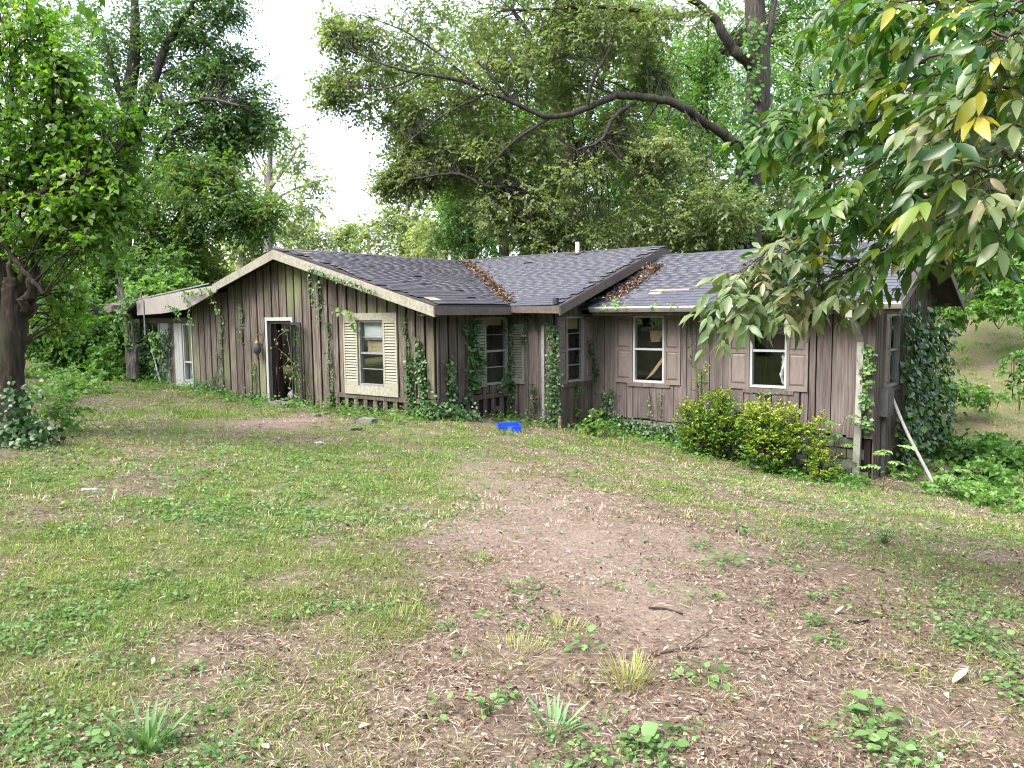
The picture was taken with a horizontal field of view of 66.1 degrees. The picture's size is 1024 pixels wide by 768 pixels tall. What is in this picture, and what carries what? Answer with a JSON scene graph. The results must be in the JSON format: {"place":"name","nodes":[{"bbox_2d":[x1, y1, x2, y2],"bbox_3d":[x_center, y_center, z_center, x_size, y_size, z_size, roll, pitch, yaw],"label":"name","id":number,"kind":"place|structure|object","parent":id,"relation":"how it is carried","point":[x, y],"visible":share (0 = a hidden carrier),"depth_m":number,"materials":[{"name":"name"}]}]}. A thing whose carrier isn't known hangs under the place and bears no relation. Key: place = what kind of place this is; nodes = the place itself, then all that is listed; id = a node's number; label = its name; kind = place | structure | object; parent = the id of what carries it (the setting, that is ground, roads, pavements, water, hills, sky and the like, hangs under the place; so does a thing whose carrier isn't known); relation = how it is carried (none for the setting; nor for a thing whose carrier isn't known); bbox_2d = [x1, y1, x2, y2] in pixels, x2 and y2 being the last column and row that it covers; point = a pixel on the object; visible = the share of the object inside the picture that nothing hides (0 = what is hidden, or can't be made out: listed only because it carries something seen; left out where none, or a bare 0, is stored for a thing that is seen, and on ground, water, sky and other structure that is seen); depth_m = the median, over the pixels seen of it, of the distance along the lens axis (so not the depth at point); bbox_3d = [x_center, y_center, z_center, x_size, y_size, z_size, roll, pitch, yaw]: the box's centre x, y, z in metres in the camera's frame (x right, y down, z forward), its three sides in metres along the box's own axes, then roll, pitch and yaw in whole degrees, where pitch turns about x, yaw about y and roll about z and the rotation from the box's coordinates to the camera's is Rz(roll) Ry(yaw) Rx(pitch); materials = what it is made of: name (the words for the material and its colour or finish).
{"place":"outdoors","nodes":[
{"label":"outdoors","id":0,"kind":"place"},
{"bbox_2d":[0,261,1023,767],"bbox_3d":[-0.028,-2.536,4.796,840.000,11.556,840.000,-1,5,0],"label":"ground","id":1,"kind":"structure","parent":0,"point":[650,619],"depth_m":4.71,"materials":[{"name":"brown soil"}]},
{"bbox_2d":[0,376,73,450],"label":"ivy","id":2,"kind":"object","parent":1,"relation":"on","point":[27,431],"visible":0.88,"depth_m":9.23,"materials":[{"name":"green plant"}]},
{"bbox_2d":[0,0,105,203],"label":"woods","id":3,"kind":"object","parent":1,"relation":"on","point":[87,13],"visible":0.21,"depth_m":25.98,"materials":[{"name":"green plant"}]},
{"bbox_2d":[16,729,105,767],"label":"broadleaf weed","id":4,"kind":"object","parent":1,"relation":"on","point":[96,739],"visible":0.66,"depth_m":2.93,"materials":[{"name":"green plant"}]},
{"bbox_2d":[26,386,101,432],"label":"undergrowth","id":5,"kind":"object","parent":1,"relation":"on","point":[66,421],"visible":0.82,"depth_m":10.82,"materials":[{"name":"green plant"}]},
{"bbox_2d":[0,0,140,267],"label":"understory tree","id":6,"kind":"object","parent":1,"relation":"on","point":[68,6],"visible":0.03,"depth_m":37.48,"materials":[{"name":"green plant"}]},
{"bbox_2d":[24,352,122,401],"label":"undergrowth","id":7,"kind":"object","parent":1,"relation":"on","point":[66,378],"visible":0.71,"depth_m":19.26,"materials":[{"name":"green plant"}]},
{"bbox_2d":[24,282,139,371],"bbox_3d":[-12.988,-1.385,23.973,4.727,3.485,3.379,-1,5,0],"label":"understory tree","id":8,"kind":"object","parent":1,"relation":"on","point":[55,358],"visible":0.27,"depth_m":23.44,"materials":[{"name":"green plant"}]},
{"bbox_2d":[0,0,180,428],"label":"basswood tree","id":9,"kind":"object","parent":1,"relation":"on","point":[93,193],"visible":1,"depth_m":9.22,"materials":[{"name":"green plant"}]},
{"bbox_2d":[67,300,137,380],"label":"undergrowth","id":10,"kind":"object","parent":1,"relation":"on","point":[103,352],"visible":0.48,"depth_m":22.63,"materials":[{"name":"green plant"}]},
{"bbox_2d":[29,226,206,324],"bbox_3d":[-15.008,-3.426,29.201,7.355,4.942,4.987,-1,5,0],"label":"understory tree","id":11,"kind":"object","parent":1,"relation":"on","point":[133,274],"visible":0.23,"depth_m":28.51,"materials":[{"name":"green plant"}]},
{"bbox_2d":[117,277,139,381],"bbox_3d":[-10.915,-1.482,22.271,0.812,3.101,0.323,3,6,33],"label":"trunk","id":12,"kind":"object","parent":1,"relation":"on","point":[131,358],"visible":0.77,"depth_m":22.22,"materials":[{"name":"grey wood"}]},
{"bbox_2d":[108,295,137,380],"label":"ivy","id":13,"kind":"object","parent":12,"relation":"attached to","point":[127,302],"visible":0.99,"depth_m":22.17,"materials":[{"name":"green plant"}]},
{"bbox_2d":[96,689,194,754],"bbox_3d":[-1.378,1.292,3.006,0.368,0.219,0.309,4,7,44],"label":"grass tuft","id":14,"kind":"object","parent":1,"relation":"on","point":[150,728],"visible":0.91,"depth_m":3.02,"materials":[{"name":"green plant"}]},
{"bbox_2d":[111,265,203,302],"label":"undergrowth","id":15,"kind":"object","parent":1,"relation":"on","point":[161,284],"visible":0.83,"depth_m":25.34,"materials":[{"name":"green plant"}]},
{"bbox_2d":[41,0,297,248],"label":"tall tree","id":16,"kind":"object","parent":1,"relation":"on","point":[244,129],"visible":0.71,"depth_m":33.43,"materials":[{"name":"green plant"}]},
{"bbox_2d":[117,240,232,290],"bbox_3d":[-13.905,-3.829,33.179,4.561,5.488,3.894,-1,5,0],"label":"understory tree","id":17,"kind":"object","parent":1,"relation":"on","point":[215,270],"visible":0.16,"depth_m":32.94,"materials":[{"name":"green plant"}]},
{"bbox_2d":[115,135,295,347],"bbox_3d":[-12.737,-5.419,31.305,8.753,8.500,5.751,-1,5,0],"label":"spreading tree","id":18,"kind":"object","parent":1,"relation":"on","point":[241,211],"visible":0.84,"depth_m":30.43,"materials":[{"name":"green plant"}]},
{"bbox_2d":[196,718,241,767],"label":"grass tuft","id":19,"kind":"object","parent":1,"relation":"on","point":[212,751],"visible":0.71,"depth_m":2.92,"materials":[{"name":"green plant"}]},
{"bbox_2d":[210,195,281,273],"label":"tree","id":20,"kind":"object","parent":1,"relation":"on","point":[239,254],"visible":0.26,"depth_m":65.54,"materials":[{"name":"green plant"}]},
{"bbox_2d":[240,106,338,252],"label":"sparse tree","id":21,"kind":"object","parent":1,"relation":"on","point":[270,181],"visible":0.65,"depth_m":61.75,"materials":[{"name":"green plant"}]},
{"bbox_2d":[275,210,375,253],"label":"tree","id":22,"kind":"object","parent":1,"relation":"on","point":[346,233],"visible":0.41,"depth_m":82.89,"materials":[{"name":"green plant"}]},
{"bbox_2d":[353,600,436,638],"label":"grass tuft","id":23,"kind":"object","parent":1,"relation":"on","point":[400,615],"visible":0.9,"depth_m":4.22,"materials":[{"name":"green plant"}]},
{"bbox_2d":[341,195,462,259],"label":"tree","id":24,"kind":"object","parent":1,"relation":"on","point":[405,223],"visible":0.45,"depth_m":67.35,"materials":[{"name":"green plant"}]},
{"bbox_2d":[402,183,482,259],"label":"tree","id":25,"kind":"object","parent":1,"relation":"on","point":[424,252],"visible":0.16,"depth_m":55.12,"materials":[{"name":"green plant"}]},
{"bbox_2d":[408,391,490,422],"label":"ivy","id":26,"kind":"object","parent":1,"relation":"on","point":[439,411],"visible":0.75,"depth_m":15.34,"materials":[{"name":"green plant"}]},
{"bbox_2d":[426,196,505,260],"bbox_3d":[-2.276,-5.963,40.013,4.039,8.337,4.931,-1,5,0],"label":"tree","id":27,"kind":"object","parent":1,"relation":"on","point":[469,247],"visible":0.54,"depth_m":39.20,"materials":[{"name":"green plant"}]},
{"bbox_2d":[466,688,508,719],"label":"broadleaf weed","id":28,"kind":"object","parent":1,"relation":"on","point":[492,697],"visible":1,"depth_m":3.20,"materials":[{"name":"green plant"}]},
{"bbox_2d":[97,371,885,489],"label":"wall weeds","id":29,"kind":"object","parent":1,"relation":"on","point":[795,469],"depth_m":16.01,"materials":[{"name":"green plant"}]},
{"bbox_2d":[429,162,555,257],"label":"oak tree","id":30,"kind":"object","parent":1,"relation":"on","point":[503,250],"visible":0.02,"depth_m":43.90,"materials":[{"name":"green plant"}]},
{"bbox_2d":[0,367,1023,767],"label":"grass","id":31,"kind":"structure","parent":1,"relation":"on","point":[280,569],"depth_m":5.54,"materials":[{"name":"green plant"}]},
{"bbox_2d":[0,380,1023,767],"bbox_3d":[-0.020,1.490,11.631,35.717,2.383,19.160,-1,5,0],"label":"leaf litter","id":32,"kind":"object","parent":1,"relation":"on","point":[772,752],"visible":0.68,"depth_m":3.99,"materials":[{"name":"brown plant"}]},
{"bbox_2d":[0,381,1023,559],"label":"ground weeds","id":33,"kind":"object","parent":1,"relation":"on","point":[228,496],"visible":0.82,"depth_m":8.10,"materials":[{"name":"green plant"}]},
{"bbox_2d":[0,446,1023,767],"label":"ground weeds","id":34,"kind":"object","parent":1,"relation":"on","point":[114,752],"visible":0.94,"depth_m":3.86,"materials":[{"name":"green plant"}]},
{"bbox_2d":[463,628,566,675],"bbox_3d":[-0.002,1.283,3.791,0.461,0.103,0.467,3,6,34],"label":"grass tuft","id":35,"kind":"object","parent":1,"relation":"on","point":[521,636],"visible":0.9,"depth_m":3.84,"materials":[{"name":"plant"}]},
{"bbox_2d":[25,312,1023,482],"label":"grass","id":36,"kind":"structure","parent":1,"relation":"on","point":[199,415],"depth_m":15.78,"materials":[{"name":"green plant"}]},
{"bbox_2d":[303,0,777,255],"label":"oak tree","id":37,"kind":"object","parent":1,"relation":"on","point":[416,170],"visible":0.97,"depth_m":22.62,"materials":[{"name":"green plant"}]},
{"bbox_2d":[726,16,768,249],"bbox_3d":[7.303,-7.339,24.378,1.457,8.123,1.167,-1,5,0],"label":"ivy","id":38,"kind":"object","parent":37,"relation":"attached to","point":[742,161],"visible":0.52,"depth_m":24.39,"materials":[{"name":"green plant"}]},
{"bbox_2d":[375,0,705,251],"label":"oak tree","id":39,"kind":"object","parent":1,"relation":"on","point":[568,133],"visible":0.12,"depth_m":31.02,"materials":[{"name":"green plant"}]},
{"bbox_2d":[121,240,964,479],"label":"abandoned house","id":40,"kind":"structure","parent":1,"relation":"on","point":[439,303],"depth_m":16.88,"materials":[{"name":"brown wood"}]},
{"bbox_2d":[134,321,172,383],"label":"ivy","id":41,"kind":"object","parent":40,"relation":"attached to","point":[145,358],"visible":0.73,"depth_m":22.30,"materials":[{"name":"green plant"}]},
{"bbox_2d":[182,323,194,381],"bbox_3d":[-8.717,-0.852,21.266,0.470,1.560,0.122,3,6,39],"label":"window","id":42,"kind":"structure","parent":40,"relation":"in","point":[184,327],"depth_m":21.35,"materials":[{"name":"white paint"}]},
{"bbox_2d":[164,287,219,325],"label":"ivy","id":43,"kind":"object","parent":40,"relation":"attached to","point":[195,293],"visible":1,"depth_m":19.96,"materials":[{"name":"green plant"}]},
{"bbox_2d":[208,305,257,399],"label":"ivy","id":44,"kind":"object","parent":40,"relation":"attached to","point":[242,321],"visible":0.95,"depth_m":19.93,"materials":[{"name":"green plant"}]},
{"bbox_2d":[275,324,283,399],"bbox_3d":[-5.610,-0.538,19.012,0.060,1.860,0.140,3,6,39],"label":"inner door","id":45,"kind":"structure","parent":40,"relation":"in","point":[280,383],"depth_m":18.99,"materials":[{"name":"black wood"}]},
{"bbox_2d":[290,322,303,405],"bbox_3d":[-4.927,-0.438,18.022,0.620,1.940,0.030,6,9,54],"label":"storm door","id":46,"kind":"structure","parent":40,"relation":"in","point":[291,323],"depth_m":17.85,"materials":[{"name":"wood"}]},
{"bbox_2d":[307,266,377,307],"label":"ivy","id":47,"kind":"object","parent":40,"relation":"attached to","point":[328,276],"visible":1,"depth_m":16.53,"materials":[{"name":"green plant"}]},
{"bbox_2d":[358,320,383,386],"bbox_3d":[-2.928,-0.650,16.588,0.800,1.390,0.127,3,6,39],"label":"window","id":48,"kind":"structure","parent":40,"relation":"in","point":[361,337],"depth_m":16.77,"materials":[{"name":"white wood"}]},
{"bbox_2d":[399,354,416,415],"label":"ivy","id":49,"kind":"object","parent":40,"relation":"attached to","point":[410,389],"visible":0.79,"depth_m":15.77,"materials":[{"name":"green plant"}]},
{"bbox_2d":[410,333,429,413],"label":"ivy","id":50,"kind":"object","parent":40,"relation":"attached to","point":[419,365],"visible":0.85,"depth_m":15.55,"materials":[{"name":"green plant"}]},
{"bbox_2d":[442,319,487,414],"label":"ivy","id":51,"kind":"object","parent":40,"relation":"attached to","point":[475,358],"visible":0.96,"depth_m":16.07,"materials":[{"name":"green plant"}]},
{"bbox_2d":[459,260,501,291],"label":"roof leaf litter","id":52,"kind":"object","parent":40,"relation":"on","point":[478,271],"visible":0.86,"depth_m":20.05,"materials":[{"name":"brown plant"}]},
{"bbox_2d":[486,317,507,384],"bbox_3d":[-0.363,-0.709,16.830,0.122,1.430,0.760,3,6,39],"label":"window","id":53,"kind":"structure","parent":40,"relation":"in","point":[504,320],"depth_m":17.05,"materials":[{"name":"white wood"}]},
{"bbox_2d":[494,315,516,417],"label":"ivy","id":54,"kind":"object","parent":40,"relation":"attached to","point":[508,376],"visible":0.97,"depth_m":17.07,"materials":[{"name":"green plant"}]},
{"bbox_2d":[520,314,539,420],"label":"ivy","id":55,"kind":"object","parent":40,"relation":"attached to","point":[526,326],"visible":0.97,"depth_m":16.73,"materials":[{"name":"green plant"}]},
{"bbox_2d":[541,317,563,427],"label":"ivy","id":56,"kind":"object","parent":40,"relation":"attached to","point":[553,367],"visible":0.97,"depth_m":16.40,"materials":[{"name":"green plant"}]},
{"bbox_2d":[567,316,583,382],"bbox_3d":[1.334,-0.758,17.051,0.122,1.410,0.680,3,6,39],"label":"window","id":57,"kind":"structure","parent":40,"relation":"in","point":[581,318],"depth_m":17.24,"materials":[{"name":"white wood"}]},
{"bbox_2d":[573,337,599,418],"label":"ivy","id":58,"kind":"object","parent":40,"relation":"attached to","point":[579,387],"visible":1,"depth_m":17.26,"materials":[{"name":"green plant"}]},
{"bbox_2d":[601,260,671,300],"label":"roof leaf litter","id":59,"kind":"object","parent":40,"relation":"on","point":[651,268],"visible":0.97,"depth_m":17.33,"materials":[{"name":"brown plant"}]},
{"bbox_2d":[633,315,663,382],"bbox_3d":[2.917,-0.739,16.697,0.750,1.420,0.122,3,6,39],"label":"window","id":60,"kind":"structure","parent":40,"relation":"in","point":[635,348],"depth_m":16.78,"materials":[{"name":"white wood"}]},
{"bbox_2d":[749,318,786,388],"bbox_3d":[4.928,-0.638,15.075,0.720,1.420,0.122,3,6,39],"label":"window","id":61,"kind":"structure","parent":40,"relation":"in","point":[752,347],"depth_m":15.18,"materials":[{"name":"white wood"}]},
{"bbox_2d":[856,344,877,434],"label":"ivy","id":62,"kind":"object","parent":40,"relation":"attached to","point":[867,371],"visible":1,"depth_m":13.83,"materials":[{"name":"green plant"}]},
{"bbox_2d":[889,314,900,386],"bbox_3d":[7.188,-0.647,14.896,0.122,1.360,0.800,3,6,39],"label":"window","id":63,"kind":"structure","parent":40,"relation":"in","point":[897,317],"depth_m":15.16,"materials":[{"name":"white wood"}]},
{"bbox_2d":[895,297,966,471],"bbox_3d":[8.611,0.087,16.249,0.671,3.751,4.257,4,7,42],"label":"ivy","id":64,"kind":"object","parent":40,"relation":"attached to","point":[930,419],"visible":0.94,"depth_m":16.12,"materials":[{"name":"green plant"}]},
{"bbox_2d":[517,691,590,739],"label":"grass tuft","id":65,"kind":"object","parent":1,"relation":"on","point":[557,716],"visible":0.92,"depth_m":3.15,"materials":[{"name":"green plant"}]},
{"bbox_2d":[522,609,591,641],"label":"grass tuft","id":66,"kind":"object","parent":1,"relation":"on","point":[555,623],"visible":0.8,"depth_m":4.20,"materials":[{"name":"plant"}]},
{"bbox_2d":[564,624,608,650],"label":"broadleaf weed","id":67,"kind":"object","parent":1,"relation":"on","point":[592,627],"visible":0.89,"depth_m":3.88,"materials":[{"name":"green plant"}]},
{"bbox_2d":[574,408,620,436],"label":"seedling bush","id":68,"kind":"object","parent":1,"relation":"on","point":[599,424],"visible":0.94,"depth_m":15.99,"materials":[{"name":"green plant"}]},
{"bbox_2d":[582,644,671,692],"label":"grass tuft","id":69,"kind":"object","parent":1,"relation":"on","point":[625,671],"visible":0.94,"depth_m":3.54,"materials":[{"name":"plant"}]},
{"bbox_2d":[614,721,661,746],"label":"broadleaf weed","id":70,"kind":"object","parent":1,"relation":"on","point":[648,730],"visible":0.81,"depth_m":2.96,"materials":[{"name":"green plant"}]},
{"bbox_2d":[538,0,740,246],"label":"woodland tree","id":71,"kind":"object","parent":1,"relation":"on","point":[659,1],"visible":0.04,"depth_m":57.64,"materials":[{"name":"green plant"}]},
{"bbox_2d":[591,389,698,447],"bbox_3d":[2.784,0.740,16.644,2.633,1.186,0.292,3,6,39],"label":"ivy","id":72,"kind":"object","parent":1,"relation":"on","point":[637,424],"visible":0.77,"depth_m":16.84,"materials":[{"name":"green plant"}]},
{"bbox_2d":[553,72,737,246],"bbox_3d":[6.308,-8.909,39.382,9.721,13.541,7.312,-1,5,0],"label":"oak tree","id":73,"kind":"object","parent":1,"relation":"on","point":[693,146],"visible":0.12,"depth_m":38.52,"materials":[{"name":"green plant"}]},
{"bbox_2d":[641,721,689,753],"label":"broadleaf weed","id":74,"kind":"object","parent":1,"relation":"on","point":[681,743],"visible":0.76,"depth_m":2.94,"materials":[{"name":"green plant"}]},
{"bbox_2d":[581,36,773,233],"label":"woodland tree","id":75,"kind":"object","parent":1,"relation":"on","point":[737,79],"visible":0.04,"depth_m":51.06,"materials":[{"name":"green plant"}]},
{"bbox_2d":[668,656,738,690],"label":"broadleaf weed","id":76,"kind":"object","parent":1,"relation":"on","point":[721,667],"visible":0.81,"depth_m":3.59,"materials":[{"name":"green plant"}]},
{"bbox_2d":[671,361,747,457],"bbox_3d":[3.789,0.544,15.168,1.535,1.944,1.115,2,6,26],"label":"golden shrub","id":77,"kind":"object","parent":1,"relation":"on","point":[715,427],"visible":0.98,"depth_m":15.06,"materials":[{"name":"green plant"}]},
{"bbox_2d":[597,151,846,253],"bbox_3d":[7.264,-4.300,27.136,9.334,7.618,5.325,-1,5,0],"label":"woodland tree","id":78,"kind":"object","parent":1,"relation":"on","point":[781,196],"visible":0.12,"depth_m":26.39,"materials":[{"name":"green plant"}]},
{"bbox_2d":[640,626,805,679],"bbox_3d":[1.022,1.310,3.912,0.770,0.044,0.558,1,5,14],"label":"fallen branch","id":79,"kind":"object","parent":1,"relation":"on","point":[662,652],"visible":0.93,"depth_m":3.86,"materials":[{"name":"brown wood"}]},
{"bbox_2d":[698,547,748,568],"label":"broadleaf weed","id":80,"kind":"object","parent":1,"relation":"on","point":[724,561],"visible":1,"depth_m":5.59,"materials":[{"name":"green plant"}]},
{"bbox_2d":[626,0,858,208],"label":"woodland tree","id":81,"kind":"object","parent":1,"relation":"on","point":[709,65],"visible":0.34,"depth_m":41.12,"materials":[{"name":"green plant"}]},
{"bbox_2d":[635,0,885,204],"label":"woodland tree","id":82,"kind":"object","parent":1,"relation":"on","point":[740,12],"visible":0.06,"depth_m":49.24,"materials":[{"name":"green plant"}]},
{"bbox_2d":[730,392,811,473],"bbox_3d":[4.699,0.935,14.316,1.372,1.549,1.241,-1,5,0],"label":"golden shrub","id":83,"kind":"object","parent":1,"relation":"on","point":[772,428],"visible":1,"depth_m":14.17,"materials":[{"name":"green plant"}]},
{"bbox_2d":[801,409,843,481],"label":"golden shrub","id":84,"kind":"object","parent":1,"relation":"on","point":[818,456],"visible":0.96,"depth_m":13.74,"materials":[{"name":"green plant"}]},
{"bbox_2d":[717,0,931,241],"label":"woodland tree","id":85,"kind":"object","parent":1,"relation":"on","point":[785,77],"visible":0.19,"depth_m":33.13,"materials":[{"name":"green plant"}]},
{"bbox_2d":[679,0,1023,365],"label":"hickory tree","id":86,"kind":"object","parent":1,"relation":"on","point":[963,138],"visible":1,"depth_m":4.27,"materials":[{"name":"green plant"}]},
{"bbox_2d":[848,690,906,729],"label":"broadleaf weed","id":87,"kind":"object","parent":1,"relation":"on","point":[864,695],"visible":0.93,"depth_m":3.20,"materials":[{"name":"green plant"}]},
{"bbox_2d":[852,727,919,755],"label":"broadleaf weed","id":88,"kind":"object","parent":1,"relation":"on","point":[881,734],"visible":0.87,"depth_m":2.97,"materials":[{"name":"green plant"}]},
{"bbox_2d":[858,444,916,490],"bbox_3d":[6.279,1.420,13.122,0.791,0.853,0.725,-3,6,-28],"label":"sapling","id":89,"kind":"object","parent":1,"relation":"on","point":[882,453],"visible":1,"depth_m":13.11,"materials":[{"name":"green plant"}]},
{"bbox_2d":[802,0,1023,173],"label":"woodland tree","id":90,"kind":"object","parent":1,"relation":"on","point":[1003,52],"visible":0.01,"depth_m":43.65,"materials":[{"name":"green plant"}]},
{"bbox_2d":[894,399,933,482],"bbox_3d":[7.188,0.985,14.114,0.060,1.777,0.994,-4,6,-36],"label":"leaning pole","id":91,"kind":"object","parent":1,"relation":"on","point":[913,444],"visible":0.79,"depth_m":14.11,"materials":[{"name":"white wood"}]},
{"bbox_2d":[838,123,1023,313],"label":"woodland tree","id":92,"kind":"object","parent":1,"relation":"on","point":[1000,171],"visible":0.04,"depth_m":33.79,"materials":[{"name":"green plant"}]},
{"bbox_2d":[917,469,973,496],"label":"sapling","id":93,"kind":"object","parent":1,"relation":"on","point":[945,476],"visible":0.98,"depth_m":13.10,"materials":[{"name":"green plant"}]},
{"bbox_2d":[885,455,1023,513],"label":"undergrowth","id":94,"kind":"object","parent":1,"relation":"on","point":[1002,481],"visible":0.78,"depth_m":14.22,"materials":[{"name":"green plant"}]},
{"bbox_2d":[924,424,1023,479],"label":"undergrowth","id":95,"kind":"object","parent":1,"relation":"on","point":[960,450],"visible":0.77,"depth_m":16.75,"materials":[{"name":"green plant"}]},
{"bbox_2d":[932,367,1017,416],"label":"undergrowth","id":96,"kind":"object","parent":1,"relation":"on","point":[975,392],"visible":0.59,"depth_m":20.75,"materials":[{"name":"green plant"}]},
{"bbox_2d":[933,616,1023,657],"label":"broadleaf weed","id":97,"kind":"object","parent":1,"relation":"on","point":[995,638],"visible":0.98,"depth_m":4.08,"materials":[{"name":"green plant"}]},
{"bbox_2d":[934,234,1023,332],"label":"undergrowth","id":98,"kind":"object","parent":1,"relation":"on","point":[999,295],"visible":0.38,"depth_m":25.65,"materials":[{"name":"green plant"}]},
{"bbox_2d":[993,291,1023,409],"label":"undergrowth","id":99,"kind":"object","parent":1,"relation":"on","point":[1018,354],"visible":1,"depth_m":18.23,"materials":[{"name":"green plant"}]},
{"bbox_2d":[0,0,1023,272],"label":"sky","id":100,"kind":"structure","parent":0,"point":[286,27],"materials":[{"name":"white"}]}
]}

